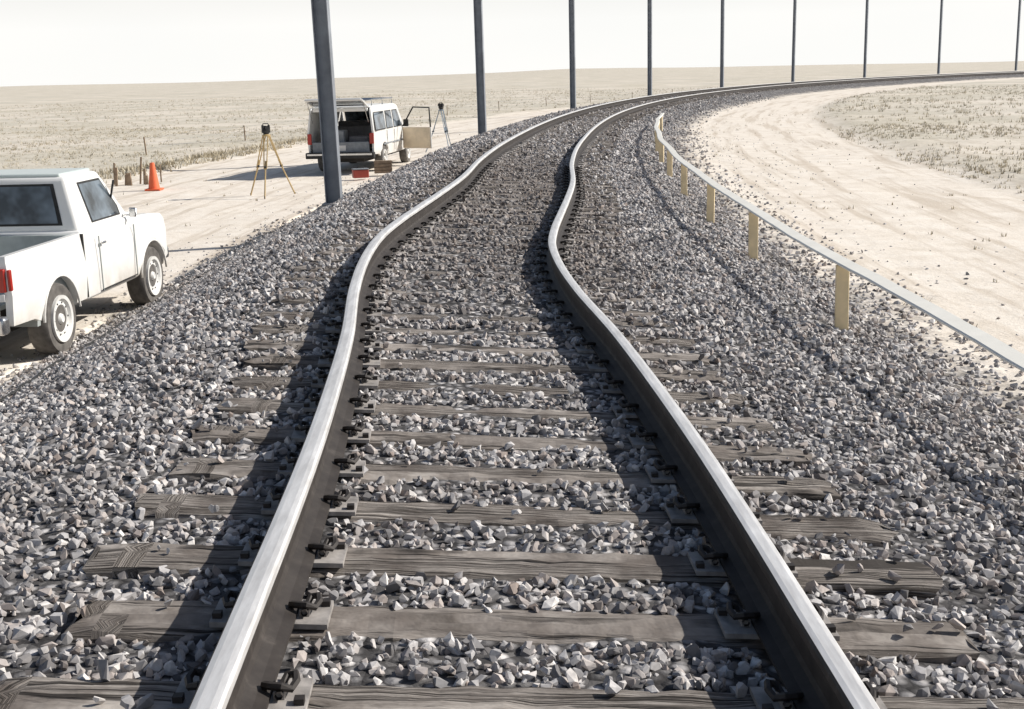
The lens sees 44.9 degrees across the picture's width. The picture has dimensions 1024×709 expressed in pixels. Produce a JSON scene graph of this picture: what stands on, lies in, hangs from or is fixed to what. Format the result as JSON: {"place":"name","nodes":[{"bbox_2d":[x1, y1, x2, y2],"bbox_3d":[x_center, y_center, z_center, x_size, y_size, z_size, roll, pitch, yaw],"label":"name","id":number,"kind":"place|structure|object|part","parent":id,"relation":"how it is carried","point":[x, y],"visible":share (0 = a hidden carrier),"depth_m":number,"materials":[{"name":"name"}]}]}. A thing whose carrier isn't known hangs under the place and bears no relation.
{"place":"outdoors","nodes":[
{"label":"outdoors","id":0,"kind":"place"},
{"bbox_2d":[0,61,1023,698],"bbox_3d":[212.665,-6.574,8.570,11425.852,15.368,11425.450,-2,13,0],"label":"ground","id":1,"kind":"structure","parent":0,"point":[200,203],"depth_m":17.32,"materials":[{"name":"beige sand"}]},
{"bbox_2d":[0,168,168,353],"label":"pickup truck","id":2,"kind":"object","parent":1,"relation":"on","point":[70,238],"visible":1,"depth_m":13.22,"materials":[{"name":"white paint"}]},
{"bbox_3d":[-5.509,-1.590,13.246,1.325,0.392,0.067,-1,13,4],"label":"rear window","id":3,"kind":"part","parent":2,"relation":"part of","materials":[{"name":"black glass"}]},
{"bbox_3d":[-4.640,-1.748,13.916,0.100,0.404,0.819,-1,13,4],"label":"door window right","id":4,"kind":"part","parent":2,"relation":"part of","materials":[{"name":"grey glass"}]},
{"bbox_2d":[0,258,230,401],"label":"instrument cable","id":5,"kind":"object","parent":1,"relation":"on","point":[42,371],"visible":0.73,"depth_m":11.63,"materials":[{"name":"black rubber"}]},
{"bbox_2d":[113,157,161,185],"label":"survey stakes","id":6,"kind":"object","parent":1,"relation":"on","point":[128,180],"visible":0.97,"depth_m":33.74,"materials":[{"name":"brown wood"}]},
{"bbox_2d":[145,162,163,190],"bbox_3d":[-9.223,-4.577,31.823,0.400,0.702,0.400,-2,13,0],"label":"traffic cone","id":7,"kind":"object","parent":1,"relation":"on","point":[154,185],"visible":1,"depth_m":31.74,"materials":[{"name":"orange plastic"}]},
{"bbox_2d":[250,123,295,198],"bbox_3d":[-5.634,-4.601,29.354,0.969,1.756,1.119,-8,15,-28],"label":"surveying tripod","id":8,"kind":"object","parent":1,"relation":"on","point":[265,130],"visible":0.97,"depth_m":29.15,"materials":[{"name":"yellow wood"}]},
{"bbox_2d":[311,0,342,210],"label":"catenary pole","id":9,"kind":"object","parent":1,"relation":"on","point":[322,36],"visible":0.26,"depth_m":20.33,"materials":[{"name":"metal"}]},
{"bbox_2d":[352,167,368,177],"bbox_3d":[-4.080,-4.904,33.318,0.430,0.290,0.260,-5,13,-17],"label":"tool case","id":10,"kind":"object","parent":1,"relation":"on","point":[360,172],"visible":1,"depth_m":33.21,"materials":[{"name":"red plastic"}]},
{"bbox_2d":[304,97,431,170],"bbox_3d":[-4.149,-6.767,37.622,3.171,2.138,6.193,0,13,8],"label":"utility van","id":11,"kind":"object","parent":1,"relation":"on","point":[375,131],"visible":0.87,"depth_m":36.25,"materials":[{"name":"white paint"}]},
{"bbox_3d":[-2.962,-7.034,38.339,1.103,1.281,0.074,6,15,31],"label":"open door","id":12,"kind":"part","parent":11,"relation":"part of","materials":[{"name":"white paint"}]},
{"bbox_2d":[374,160,391,173],"bbox_3d":[-3.589,-5.232,34.482,0.500,0.348,0.310,-3,13,-6],"label":"wooden crate","id":13,"kind":"object","parent":1,"relation":"on","point":[382,166],"visible":0.94,"depth_m":34.34,"materials":[{"name":"brown wood"}]},
{"bbox_2d":[143,87,714,153],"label":"wire fence","id":14,"kind":"object","parent":1,"relation":"on","point":[344,119],"visible":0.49,"depth_m":59.25,"materials":[{"name":"brown wood"}]},
{"bbox_2d":[425,102,450,152],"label":"surveying tripod","id":15,"kind":"object","parent":1,"relation":"on","point":[440,105],"visible":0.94,"depth_m":44.10,"materials":[{"name":"metal"}]},
{"bbox_2d":[473,0,486,133],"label":"catenary pole","id":16,"kind":"object","parent":1,"relation":"on","point":[480,65],"depth_m":39.91,"materials":[{"name":"metal"}]},
{"bbox_2d":[0,90,1023,708],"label":"ballast gravel","id":17,"kind":"structure","parent":1,"relation":"on","point":[96,362],"depth_m":6.26,"materials":[{"name":"grey gravel"}]},
{"bbox_2d":[0,70,1023,708],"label":"railroad track","id":18,"kind":"structure","parent":17,"relation":"on","point":[260,618],"depth_m":4.25,"materials":[{"name":"metal"}]},
{"bbox_2d":[0,85,1023,326],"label":"dry grass","id":19,"kind":"structure","parent":1,"relation":"on","point":[213,155],"depth_m":49.60,"materials":[{"name":"beige plant"}]},
{"bbox_2d":[569,0,575,108],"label":"catenary pole","id":20,"kind":"object","parent":1,"relation":"on","point":[572,62],"depth_m":59.30,"materials":[{"name":"metal"}]},
{"bbox_2d":[647,0,651,95],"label":"catenary pole","id":21,"kind":"object","parent":1,"relation":"on","point":[649,47],"depth_m":78.37,"materials":[{"name":"metal"}]},
{"bbox_2d":[720,0,724,86],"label":"catenary pole","id":22,"kind":"object","parent":1,"relation":"on","point":[722,44],"visible":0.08,"depth_m":97.01,"materials":[{"name":"metal"}]},
{"bbox_2d":[791,0,796,81],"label":"catenary pole","id":23,"kind":"object","parent":1,"relation":"on","point":[793,40],"visible":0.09,"depth_m":115.03,"materials":[{"name":"metal"}]},
{"bbox_2d":[654,113,1023,371],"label":"guard rail fence","id":24,"kind":"object","parent":1,"relation":"on","point":[1003,351],"visible":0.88,"depth_m":9.32,"materials":[{"name":"beige paint"}]},
{"bbox_2d":[863,0,868,77],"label":"catenary pole","id":25,"kind":"object","parent":1,"relation":"on","point":[865,38],"visible":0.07,"depth_m":132.28,"materials":[{"name":"metal"}]},
{"bbox_2d":[937,0,942,73],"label":"catenary pole","id":26,"kind":"object","parent":1,"relation":"on","point":[940,36],"visible":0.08,"depth_m":148.63,"materials":[{"name":"metal"}]},
{"bbox_2d":[1015,0,1020,70],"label":"catenary pole","id":27,"kind":"object","parent":1,"relation":"on","point":[1018,31],"visible":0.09,"depth_m":163.81,"materials":[{"name":"metal"}]},
{"bbox_2d":[0,0,1023,86],"label":"sky","id":28,"kind":"structure","parent":0,"point":[43,42],"materials":[{"name":"white"}]}
]}

